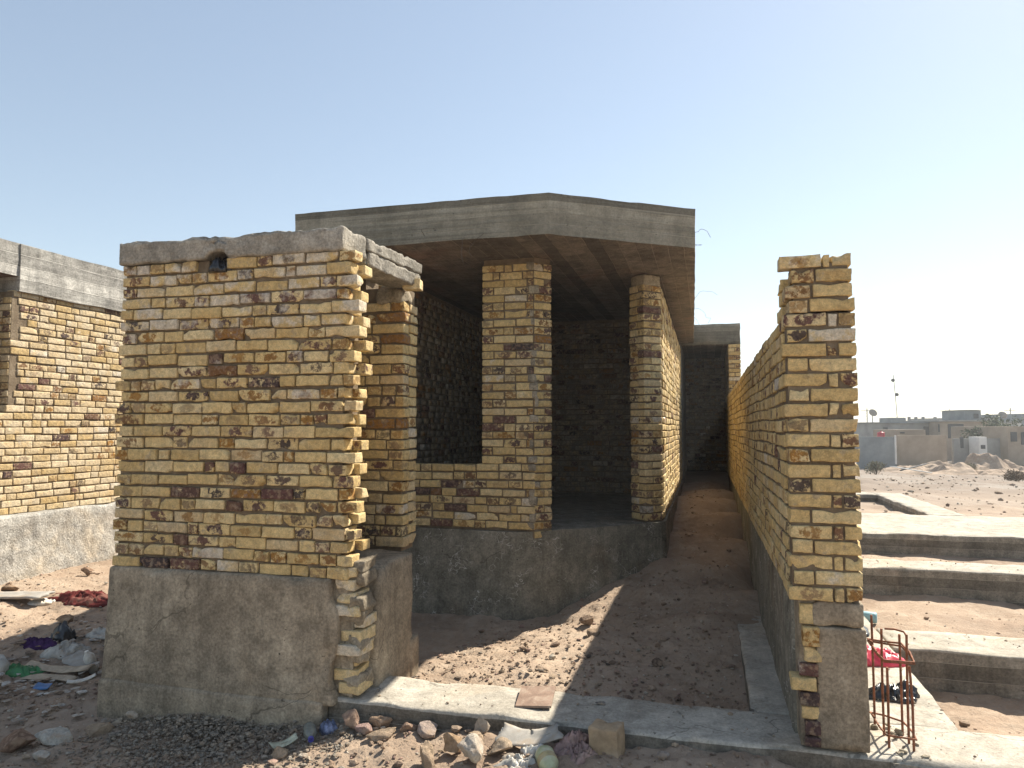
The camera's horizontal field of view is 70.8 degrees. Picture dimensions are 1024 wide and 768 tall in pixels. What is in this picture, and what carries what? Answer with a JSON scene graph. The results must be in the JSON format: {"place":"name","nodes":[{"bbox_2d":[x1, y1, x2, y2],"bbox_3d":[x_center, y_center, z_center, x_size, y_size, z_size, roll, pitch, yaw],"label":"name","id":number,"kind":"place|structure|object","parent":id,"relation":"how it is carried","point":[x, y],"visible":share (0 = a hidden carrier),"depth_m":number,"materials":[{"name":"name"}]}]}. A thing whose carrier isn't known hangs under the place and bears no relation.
{"place":"outdoors","nodes":[
{"label":"outdoors","id":0,"kind":"place"},
{"bbox_2d":[20,712,361,767],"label":"gravel","id":1,"kind":"structure","parent":0,"point":[242,732],"depth_m":4.53,"materials":[{"name":"gravel"}]},
{"bbox_2d":[125,710,138,718],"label":"rock","id":2,"kind":"object","parent":1,"relation":"on","point":[131,714],"visible":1,"depth_m":4.92,"materials":[{"name":"stone"}]},
{"bbox_2d":[303,721,316,742],"bbox_3d":[-1.266,2.184,4.511,0.080,0.088,0.175,1,-4,-19],"label":"plastic bottle","id":3,"kind":"object","parent":1,"relation":"on","point":[309,731],"visible":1,"depth_m":4.49,"materials":[{"name":"plastic"}]},
{"bbox_2d":[0,460,1023,767],"bbox_3d":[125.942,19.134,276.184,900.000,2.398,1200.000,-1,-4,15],"label":"ground","id":4,"kind":"structure","parent":0,"point":[444,634],"depth_m":6.54,"materials":[{"name":"sand"}]},
{"bbox_2d":[0,654,9,672],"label":"white sack","id":5,"kind":"object","parent":4,"relation":"on","point":[4,664],"visible":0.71,"depth_m":5.78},
{"bbox_2d":[1,584,18,590],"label":"rock","id":6,"kind":"object","parent":4,"relation":"on","point":[8,587],"visible":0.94,"depth_m":7.71,"materials":[{"name":"stone"}]},
{"bbox_2d":[0,728,36,752],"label":"rock","id":7,"kind":"object","parent":4,"relation":"on","point":[14,740],"visible":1,"depth_m":4.57,"materials":[{"name":"stone"}]},
{"bbox_2d":[5,663,45,677],"bbox_3d":[-3.957,2.304,5.816,0.374,0.100,0.172,-1,-4,15],"label":"green bag","id":8,"kind":"object","parent":4,"relation":"on","point":[14,669],"visible":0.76,"depth_m":5.77,"materials":[{"name":"plastic"}]},
{"bbox_2d":[0,591,54,599],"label":"board offcut","id":9,"kind":"object","parent":4,"relation":"on","point":[36,595],"visible":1,"depth_m":7.42,"materials":[{"name":"wood"}]},
{"bbox_2d":[20,636,56,649],"bbox_3d":[-4.102,2.241,6.253,0.348,0.101,0.217,-1,-4,15],"label":"purple cloth","id":10,"kind":"object","parent":4,"relation":"on","point":[45,643],"visible":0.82,"depth_m":6.20,"materials":[{"name":"fabric"}]},
{"bbox_2d":[27,598,54,605],"bbox_3d":[-4.899,2.257,7.499,0.258,0.057,0.216,2,-4,-30],"label":"paper","id":11,"kind":"object","parent":4,"relation":"on","point":[40,602],"visible":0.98,"depth_m":7.43,"materials":[{"name":"white paper"}]},
{"bbox_2d":[32,750,50,760],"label":"rock","id":12,"kind":"object","parent":4,"relation":"on","point":[41,755],"visible":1,"depth_m":4.36,"materials":[{"name":"stone"}]},
{"bbox_2d":[32,682,52,689],"bbox_3d":[-3.592,2.312,5.511,0.116,0.039,0.073,0,-3,-2],"label":"blue scrap","id":13,"kind":"object","parent":4,"relation":"on","point":[40,686],"visible":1,"depth_m":5.51,"materials":[{"name":"plastic"}]},
{"bbox_2d":[18,673,77,681],"bbox_3d":[-3.695,2.331,5.705,0.504,0.048,0.075,0,-4,4],"label":"cardboard strip","id":14,"kind":"object","parent":4,"relation":"on","point":[41,676],"visible":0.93,"depth_m":5.70,"materials":[{"name":"cardboard"}]},
{"bbox_2d":[34,727,72,744],"bbox_3d":[-2.961,2.274,4.647,0.251,0.084,0.164,1,-4,-15],"label":"rock","id":15,"kind":"object","parent":4,"relation":"on","point":[55,736],"visible":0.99,"depth_m":4.62,"materials":[{"name":"stone"}]},
{"bbox_2d":[0,606,116,764],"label":"litter","id":16,"kind":"object","parent":4,"relation":"on","point":[78,691],"visible":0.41,"depth_m":5.51,"materials":[{"name":"plastic"}]},
{"bbox_2d":[24,660,94,672],"bbox_3d":[-3.666,2.291,5.821,0.588,0.063,0.098,-1,-4,8],"label":"cardboard strip","id":17,"kind":"object","parent":16,"relation":"on","point":[55,668],"visible":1,"depth_m":5.82,"materials":[{"name":"cardboard"}]},
{"bbox_2d":[61,649,99,674],"bbox_3d":[-3.536,2.283,5.916,0.394,0.104,0.170,-3,-4,37],"label":"plastic bag","id":18,"kind":"object","parent":17,"relation":"on","point":[75,659],"visible":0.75,"depth_m":5.96,"materials":[{"name":"plastic"}]},
{"bbox_2d":[0,238,126,584],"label":"neighbour house","id":19,"kind":"structure","parent":4,"relation":"on","point":[61,340],"depth_m":8.94,"materials":[{"name":"brick"}]},
{"bbox_2d":[50,620,77,642],"bbox_3d":[-3.988,2.200,6.419,0.219,0.181,0.184,-1,-4,15],"label":"plastic bag","id":20,"kind":"object","parent":4,"relation":"on","point":[62,631],"visible":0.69,"depth_m":6.38,"materials":[{"name":"plastic"}]},
{"bbox_2d":[56,614,73,623],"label":"rock","id":21,"kind":"object","parent":4,"relation":"on","point":[68,618],"visible":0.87,"depth_m":6.93,"materials":[{"name":"stone"}]},
{"bbox_2d":[40,640,91,659],"bbox_3d":[-3.808,2.256,6.152,0.374,0.139,0.226,1,-4,-10],"label":"plastic sheet","id":22,"kind":"object","parent":4,"relation":"on","point":[64,648],"visible":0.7,"depth_m":6.09,"materials":[{"name":"plastic"}]},
{"bbox_2d":[47,589,107,606],"bbox_3d":[-4.598,2.256,7.658,0.950,0.138,0.438,-1,-4,15],"label":"blanket","id":23,"kind":"object","parent":4,"relation":"on","point":[89,598],"visible":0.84,"depth_m":7.52,"materials":[{"name":"red fabric"}]},
{"bbox_2d":[66,673,95,683],"bbox_3d":[-3.315,2.269,5.545,0.196,0.050,0.034,2,-4,-30],"label":"white strip","id":24,"kind":"object","parent":4,"relation":"on","point":[81,680],"visible":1,"depth_m":5.54,"materials":[{"name":"plastic"}]},
{"bbox_2d":[81,567,92,575],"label":"rock","id":25,"kind":"object","parent":4,"relation":"on","point":[87,571],"visible":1,"depth_m":8.43,"materials":[{"name":"stone"}]},
{"bbox_2d":[83,650,98,673],"bbox_3d":[-3.474,2.292,5.949,0.084,0.203,0.130,-2,-4,31],"label":"white bottle","id":26,"kind":"object","parent":4,"relation":"on","point":[89,657],"visible":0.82,"depth_m":5.92,"materials":[{"name":"plastic"}]},
{"bbox_2d":[85,627,105,639],"bbox_3d":[-3.674,2.227,6.474,0.278,0.090,0.210,-1,-4,15],"label":"paper","id":27,"kind":"object","parent":4,"relation":"on","point":[98,633],"visible":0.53,"depth_m":6.42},
{"bbox_2d":[85,722,114,737],"bbox_3d":[-2.771,2.321,4.842,0.174,0.079,0.096,2,-4,-26],"label":"rock","id":28,"kind":"object","parent":4,"relation":"on","point":[95,730],"visible":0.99,"depth_m":4.82,"materials":[{"name":"stone"}]},
{"bbox_2d":[111,717,122,726],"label":"rock","id":29,"kind":"object","parent":4,"relation":"on","point":[118,721],"visible":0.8,"depth_m":4.92,"materials":[{"name":"stone"}]},
{"bbox_2d":[97,226,422,731],"bbox_3d":[-1.800,0.953,5.533,2.057,3.984,1.301,-1,-4,15],"label":"brick room","id":30,"kind":"object","parent":4,"relation":"on","point":[266,454],"visible":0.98,"depth_m":5.01,"materials":[{"name":"brick"}]},
{"bbox_2d":[208,257,231,272],"bbox_3d":[-2.085,-0.858,5.160,0.184,0.133,0.137,0,-4,-4],"label":"black bag","id":31,"kind":"object","parent":30,"relation":"in","point":[218,265],"visible":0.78,"depth_m":5.11,"materials":[{"name":"plastic"}]},
{"bbox_2d":[271,746,287,759],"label":"rock","id":32,"kind":"object","parent":4,"relation":"on","point":[279,753],"visible":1,"depth_m":4.30,"materials":[{"name":"stone"}]},
{"bbox_2d":[268,732,297,748],"bbox_3d":[-1.401,2.193,4.419,0.167,0.049,0.071,2,-4,-34],"label":"plastic shard","id":33,"kind":"object","parent":4,"relation":"on","point":[288,741],"visible":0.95,"depth_m":4.42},
{"bbox_2d":[319,719,337,735],"bbox_3d":[-1.177,2.183,4.610,0.119,0.093,0.110,-1,-4,15],"label":"wrapper","id":34,"kind":"object","parent":4,"relation":"on","point":[327,726],"visible":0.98,"depth_m":4.58,"materials":[{"name":"blue plastic"}]},
{"bbox_2d":[342,708,360,728],"bbox_3d":[-1.023,2.144,4.584,0.120,0.139,0.088,1,-4,-18],"label":"rock","id":35,"kind":"object","parent":4,"relation":"on","point":[351,718],"visible":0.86,"depth_m":4.57,"materials":[{"name":"stone"}]},
{"bbox_2d":[355,723,371,735],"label":"rock","id":36,"kind":"object","parent":4,"relation":"on","point":[363,729],"visible":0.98,"depth_m":4.51,"materials":[{"name":"stone"}]},
{"bbox_2d":[369,716,391,728],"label":"rock","id":37,"kind":"object","parent":4,"relation":"on","point":[379,721],"visible":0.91,"depth_m":4.56,"materials":[{"name":"stone"}]},
{"bbox_2d":[366,727,395,742],"bbox_3d":[-0.810,2.160,4.443,0.189,0.077,0.100,0,-4,-5],"label":"rock","id":38,"kind":"object","parent":4,"relation":"on","point":[380,735],"visible":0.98,"depth_m":4.41,"materials":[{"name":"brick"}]},
{"bbox_2d":[400,722,417,731],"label":"rock","id":39,"kind":"object","parent":4,"relation":"on","point":[406,726],"visible":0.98,"depth_m":4.49,"materials":[{"name":"stone"}]},
{"bbox_2d":[420,740,434,767],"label":"rock","id":40,"kind":"object","parent":4,"relation":"on","point":[427,753],"visible":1,"depth_m":4.05,"materials":[{"name":"stone"}]},
{"bbox_2d":[417,721,437,738],"bbox_3d":[-0.527,2.143,4.449,0.127,0.090,0.104,-1,-4,15],"label":"rock","id":41,"kind":"object","parent":4,"relation":"on","point":[426,730],"visible":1,"depth_m":4.44,"materials":[{"name":"stone"}]},
{"bbox_2d":[443,732,461,752],"bbox_3d":[-0.342,2.071,4.179,0.114,0.098,0.096,-1,-4,15],"label":"rock","id":42,"kind":"object","parent":4,"relation":"on","point":[451,741],"visible":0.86,"depth_m":4.16,"materials":[{"name":"stone"}]},
{"bbox_2d":[457,733,483,762],"bbox_3d":[-0.229,2.041,4.063,0.152,0.131,0.182,-1,-4,15],"label":"rock","id":43,"kind":"object","parent":4,"relation":"on","point":[470,746],"visible":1,"depth_m":4.01,"materials":[{"name":"stone"}]},
{"bbox_2d":[468,729,483,739],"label":"rock","id":44,"kind":"object","parent":4,"relation":"on","point":[479,733],"visible":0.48,"depth_m":4.29,"materials":[{"name":"stone"}]},
{"bbox_2d":[474,718,489,733],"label":"rock","id":45,"kind":"object","parent":4,"relation":"on","point":[483,725],"visible":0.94,"depth_m":4.34,"materials":[{"name":"stone"}]},
{"bbox_2d":[487,737,512,754],"bbox_3d":[-0.072,2.073,4.117,0.105,0.081,0.150,-3,-5,45],"label":"rock","id":46,"kind":"object","parent":4,"relation":"on","point":[500,744],"visible":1,"depth_m":4.10,"materials":[{"name":"stone"}]},
{"bbox_2d":[495,722,563,746],"bbox_3d":[0.104,2.045,4.221,0.400,0.100,0.166,0,-4,6],"label":"fibre board","id":47,"kind":"object","parent":46,"relation":"on","point":[516,736],"visible":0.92,"depth_m":4.21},
{"bbox_2d":[295,192,710,620],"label":"unfinished house","id":48,"kind":"structure","parent":4,"relation":"on","point":[555,331],"depth_m":7.70,"materials":[{"name":"brick"}]},
{"bbox_2d":[502,753,516,759],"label":"rock","id":49,"kind":"object","parent":4,"relation":"on","point":[510,754],"visible":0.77,"depth_m":4.04,"materials":[{"name":"stone"}]},
{"bbox_2d":[0,483,1019,767],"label":"rubble","id":50,"kind":"object","parent":4,"relation":"on","point":[454,727],"visible":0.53,"depth_m":5.42,"materials":[{"name":"stone"}]},
{"bbox_2d":[493,753,535,767],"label":"plastic bag","id":51,"kind":"object","parent":4,"relation":"on","point":[518,762],"visible":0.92,"depth_m":3.98,"materials":[{"name":"plastic"}]},
{"bbox_2d":[520,743,542,755],"bbox_3d":[0.126,2.092,4.121,0.166,0.072,0.111,-1,-4,15],"label":"plastic bag","id":52,"kind":"object","parent":4,"relation":"on","point":[531,749],"visible":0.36,"depth_m":4.11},
{"bbox_2d":[535,745,558,767],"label":"plastic bottle","id":53,"kind":"object","parent":4,"relation":"on","point":[545,756],"visible":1,"depth_m":3.93,"materials":[{"name":"plastic"}]},
{"bbox_2d":[411,623,710,696],"bbox_3d":[0.245,2.251,6.019,2.754,0.258,2.180,-1,-4,15],"label":"dark debris","id":54,"kind":"object","parent":4,"relation":"on","point":[539,670],"visible":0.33,"depth_m":5.54,"materials":[{"name":"stone"}]},
{"bbox_2d":[554,729,597,764],"bbox_3d":[0.374,2.065,4.135,0.272,0.152,0.301,-1,-4,15],"label":"plastic film","id":55,"kind":"object","parent":4,"relation":"on","point":[574,744],"visible":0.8,"depth_m":4.12,"materials":[{"name":"plastic"}]},
{"bbox_2d":[579,615,593,625],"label":"rock","id":56,"kind":"object","parent":4,"relation":"on","point":[586,620],"visible":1,"depth_m":6.86,"materials":[{"name":"stone"}]},
{"bbox_2d":[587,628,599,636],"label":"rock","id":57,"kind":"object","parent":4,"relation":"on","point":[593,632],"visible":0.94,"depth_m":6.43,"materials":[{"name":"stone"}]},
{"bbox_2d":[588,718,624,757],"bbox_3d":[0.545,2.045,4.138,0.179,0.183,0.145,-2,-4,26],"label":"brick","id":58,"kind":"object","parent":4,"relation":"on","point":[607,738],"visible":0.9,"depth_m":4.09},
{"bbox_2d":[328,616,902,767],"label":"foundation beam","id":59,"kind":"structure","parent":4,"relation":"on","point":[398,701],"depth_m":4.49,"materials":[{"name":"concrete"}]},
{"bbox_2d":[515,686,555,707],"bbox_3d":[0.156,2.031,4.678,0.228,0.048,0.288,-1,-4,9],"label":"floor tile","id":60,"kind":"object","parent":59,"relation":"on","point":[535,696],"visible":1,"depth_m":4.65,"materials":[{"name":"tile"}]},
{"bbox_2d":[595,701,605,704],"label":"rock","id":61,"kind":"object","parent":59,"relation":"on","point":[601,702],"visible":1,"depth_m":4.59,"materials":[{"name":"stone"}]},
{"bbox_2d":[651,657,662,666],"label":"rock","id":62,"kind":"object","parent":4,"relation":"on","point":[656,662],"visible":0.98,"depth_m":5.60,"materials":[{"name":"stone"}]},
{"bbox_2d":[657,751,669,759],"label":"rock","id":63,"kind":"object","parent":4,"relation":"on","point":[662,755],"visible":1,"depth_m":4.01,"materials":[{"name":"stone"}]},
{"bbox_2d":[681,323,740,490],"bbox_3d":[4.528,0.614,16.662,1.372,3.607,3.463,-1,-4,15],"label":"room","id":64,"kind":"object","parent":4,"relation":"on","point":[710,367],"visible":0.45,"depth_m":17.87,"materials":[{"name":"concrete"}]},
{"bbox_2d":[727,253,869,752],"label":"boundary wall","id":65,"kind":"structure","parent":4,"relation":"on","point":[793,442],"depth_m":4.06,"materials":[{"name":"yellow brick"}]},
{"bbox_2d":[864,461,884,474],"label":"shrub","id":66,"kind":"object","parent":4,"relation":"on","point":[873,467],"visible":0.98,"depth_m":41.61,"materials":[{"name":"grey plant"}]},
{"bbox_2d":[856,437,896,468],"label":"yard wall","id":67,"kind":"structure","parent":4,"relation":"on","point":[879,449],"depth_m":59.77,"materials":[{"name":"concrete"}]},
{"bbox_2d":[877,431,884,436],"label":"water tank","id":68,"kind":"object","parent":4,"relation":"on","point":[880,434],"visible":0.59,"depth_m":61.11,"materials":[{"name":"red plastic"}]},
{"bbox_2d":[854,422,929,448],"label":"house","id":69,"kind":"structure","parent":4,"relation":"on","point":[864,429],"depth_m":75.89,"materials":[{"name":"concrete"}]},
{"bbox_2d":[869,409,876,421],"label":"satellite dish","id":70,"kind":"object","parent":69,"relation":"on","point":[872,412],"visible":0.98,"depth_m":76.88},
{"bbox_2d":[879,418,905,421],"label":"stair box","id":71,"kind":"object","parent":69,"relation":"on","point":[892,419],"visible":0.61,"depth_m":78.07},
{"bbox_2d":[924,426,928,434],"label":"window","id":72,"kind":"structure","parent":69,"relation":"in","point":[926,428],"depth_m":75.78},
{"bbox_2d":[891,375,898,417],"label":"antenna mast","id":73,"kind":"object","parent":4,"relation":"on","point":[893,380],"visible":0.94,"depth_m":79.98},
{"bbox_2d":[894,435,896,463],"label":"gate post","id":74,"kind":"object","parent":4,"relation":"on","point":[895,446],"visible":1,"depth_m":58.29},
{"bbox_2d":[873,430,925,436],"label":"yard wall","id":75,"kind":"structure","parent":4,"relation":"on","point":[890,433],"depth_m":62.88,"materials":[{"name":"concrete"}]},
{"bbox_2d":[878,466,928,471],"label":"soil mound","id":76,"kind":"object","parent":4,"relation":"on","point":[889,469],"visible":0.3,"depth_m":54.49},
{"bbox_2d":[896,435,946,465],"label":"yard wall","id":77,"kind":"structure","parent":4,"relation":"on","point":[914,450],"depth_m":60.78,"materials":[{"name":"concrete"}]},
{"bbox_2d":[907,417,936,420],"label":"house","id":78,"kind":"structure","parent":4,"relation":"on","point":[916,418],"depth_m":90.59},
{"bbox_2d":[897,460,953,467],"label":"soil mound","id":79,"kind":"object","parent":4,"relation":"on","point":[933,463],"visible":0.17,"depth_m":57.52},
{"bbox_2d":[911,418,941,420],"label":"house","id":80,"kind":"structure","parent":4,"relation":"on","point":[928,419],"depth_m":102.84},
{"bbox_2d":[856,492,1023,767],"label":"foundation grid","id":81,"kind":"object","parent":4,"relation":"on","point":[978,664],"visible":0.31,"depth_m":6.30,"materials":[{"name":"concrete"}]},
{"bbox_2d":[375,560,1021,759],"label":"rocks","id":82,"kind":"object","parent":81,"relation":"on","point":[731,714],"visible":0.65,"depth_m":4.53,"materials":[{"name":"stone"}]},
{"bbox_2d":[863,626,869,636],"bbox_3d":[3.015,2.159,6.448,0.288,0.056,0.638,-1,-4,15],"label":"plastic bag","id":83,"kind":"object","parent":81,"relation":"on","point":[867,632],"visible":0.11,"depth_m":6.22,"materials":[{"name":"plastic"}]},
{"bbox_2d":[864,611,876,622],"bbox_3d":[3.791,2.496,7.722,0.222,0.116,0.116,-2,-4,29],"label":"tin can","id":84,"kind":"object","parent":81,"relation":"on","point":[867,614],"visible":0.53,"depth_m":7.66,"materials":[{"name":"white metal"}]},
{"bbox_2d":[867,645,905,667],"bbox_3d":[2.757,2.051,5.495,0.442,0.146,0.322,-1,-4,15],"label":"red bag","id":85,"kind":"object","parent":81,"relation":"on","point":[888,654],"visible":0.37,"depth_m":5.38,"materials":[{"name":"plastic"}]},
{"bbox_2d":[868,680,919,703],"bbox_3d":[2.517,2.020,4.763,0.345,0.124,0.229,-1,-4,15],"label":"black bag","id":86,"kind":"object","parent":81,"relation":"on","point":[894,693],"visible":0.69,"depth_m":4.72,"materials":[{"name":"plastic"}]},
{"bbox_2d":[867,615,929,757],"bbox_3d":[2.188,1.709,4.110,0.232,0.670,0.437,-1,-4,15],"label":"rebar cage","id":87,"kind":"object","parent":81,"relation":"on","point":[871,641],"visible":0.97,"depth_m":4.13,"materials":[{"name":"metal"}]},
{"bbox_2d":[857,474,1023,514],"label":"field stones","id":88,"kind":"object","parent":4,"relation":"on","point":[977,488],"visible":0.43,"depth_m":23.16,"materials":[{"name":"stone"}]},
{"bbox_2d":[892,462,989,474],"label":"soil mound","id":89,"kind":"object","parent":4,"relation":"on","point":[960,468],"visible":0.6,"depth_m":50.82,"materials":[{"name":"sand"}]},
{"bbox_2d":[890,466,931,472],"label":"plank","id":90,"kind":"object","parent":89,"relation":"on","point":[910,469],"visible":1,"depth_m":49.66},
{"bbox_2d":[899,463,928,470],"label":"plank","id":91,"kind":"object","parent":89,"relation":"on","point":[914,466],"visible":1,"depth_m":50.11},
{"bbox_2d":[906,420,987,459],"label":"house","id":92,"kind":"structure","parent":4,"relation":"on","point":[939,427],"depth_m":73.87,"materials":[{"name":"concrete"}]},
{"bbox_2d":[948,424,963,437],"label":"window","id":93,"kind":"structure","parent":92,"relation":"in","point":[949,425],"depth_m":73.81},
{"bbox_2d":[942,410,980,419],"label":"stair box","id":94,"kind":"object","parent":92,"relation":"on","point":[961,414],"visible":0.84,"depth_m":76.42,"materials":[{"name":"concrete"}]},
{"bbox_2d":[952,437,1000,463],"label":"yard wall","id":95,"kind":"structure","parent":4,"relation":"on","point":[960,449],"depth_m":62.77,"materials":[{"name":"concrete"}]},
{"bbox_2d":[960,437,963,447],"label":"door","id":96,"kind":"structure","parent":95,"relation":"in","point":[961,438],"depth_m":62.76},
{"bbox_2d":[969,437,986,454],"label":"white hut","id":97,"kind":"object","parent":4,"relation":"on","point":[977,445],"visible":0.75,"depth_m":61.51,"materials":[{"name":"paint"}]},
{"bbox_2d":[960,423,1008,437],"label":"tree","id":98,"kind":"object","parent":4,"relation":"on","point":[973,433],"visible":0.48,"depth_m":65.75,"materials":[{"name":"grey plant"}]},
{"bbox_2d":[951,426,1023,465],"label":"house","id":99,"kind":"structure","parent":4,"relation":"on","point":[1011,443],"depth_m":61.99,"materials":[{"name":"concrete"}]},
{"bbox_2d":[1010,432,1016,441],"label":"window","id":100,"kind":"structure","parent":99,"relation":"in","point":[1013,435],"depth_m":61.77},
{"bbox_2d":[1021,432,1023,444],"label":"window","id":101,"kind":"structure","parent":99,"relation":"in","point":[1022,433],"depth_m":61.77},
{"bbox_2d":[964,453,1022,469],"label":"soil mound","id":102,"kind":"object","parent":4,"relation":"on","point":[985,461],"visible":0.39,"depth_m":55.83,"materials":[{"name":"sand"}]},
{"bbox_2d":[976,466,1023,475],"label":"soil mound","id":103,"kind":"object","parent":4,"relation":"on","point":[997,472],"visible":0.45,"depth_m":49.25,"materials":[{"name":"sand"}]},
{"bbox_2d":[977,413,1023,425],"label":"tree","id":104,"kind":"object","parent":4,"relation":"on","point":[992,422],"visible":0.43,"depth_m":66.59,"materials":[{"name":"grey plant"}]},
{"bbox_2d":[981,414,1023,424],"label":"house","id":105,"kind":"structure","parent":4,"relation":"on","point":[1019,416],"depth_m":81.46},
{"bbox_2d":[1001,421,1021,425],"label":"house","id":106,"kind":"structure","parent":4,"relation":"on","point":[1010,422],"depth_m":77.88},
{"bbox_2d":[998,411,1006,423],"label":"satellite dish","id":107,"kind":"object","parent":106,"relation":"on","point":[1003,415],"visible":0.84,"depth_m":76.88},
{"bbox_2d":[1002,468,1023,480],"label":"shrub","id":108,"kind":"object","parent":4,"relation":"on","point":[1013,475],"visible":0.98,"depth_m":33.69,"materials":[{"name":"grey plant"}]},
{"bbox_2d":[0,0,1023,421],"label":"sky","id":109,"kind":"structure","parent":0,"point":[887,134],"materials":[{"name":"blue"}]},
{"bbox_2d":[965,462,977,469],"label":"shrub","id":110,"kind":"object","parent":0,"point":[973,466],"visible":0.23,"depth_m":51.58,"materials":[{"name":"beige plant"}]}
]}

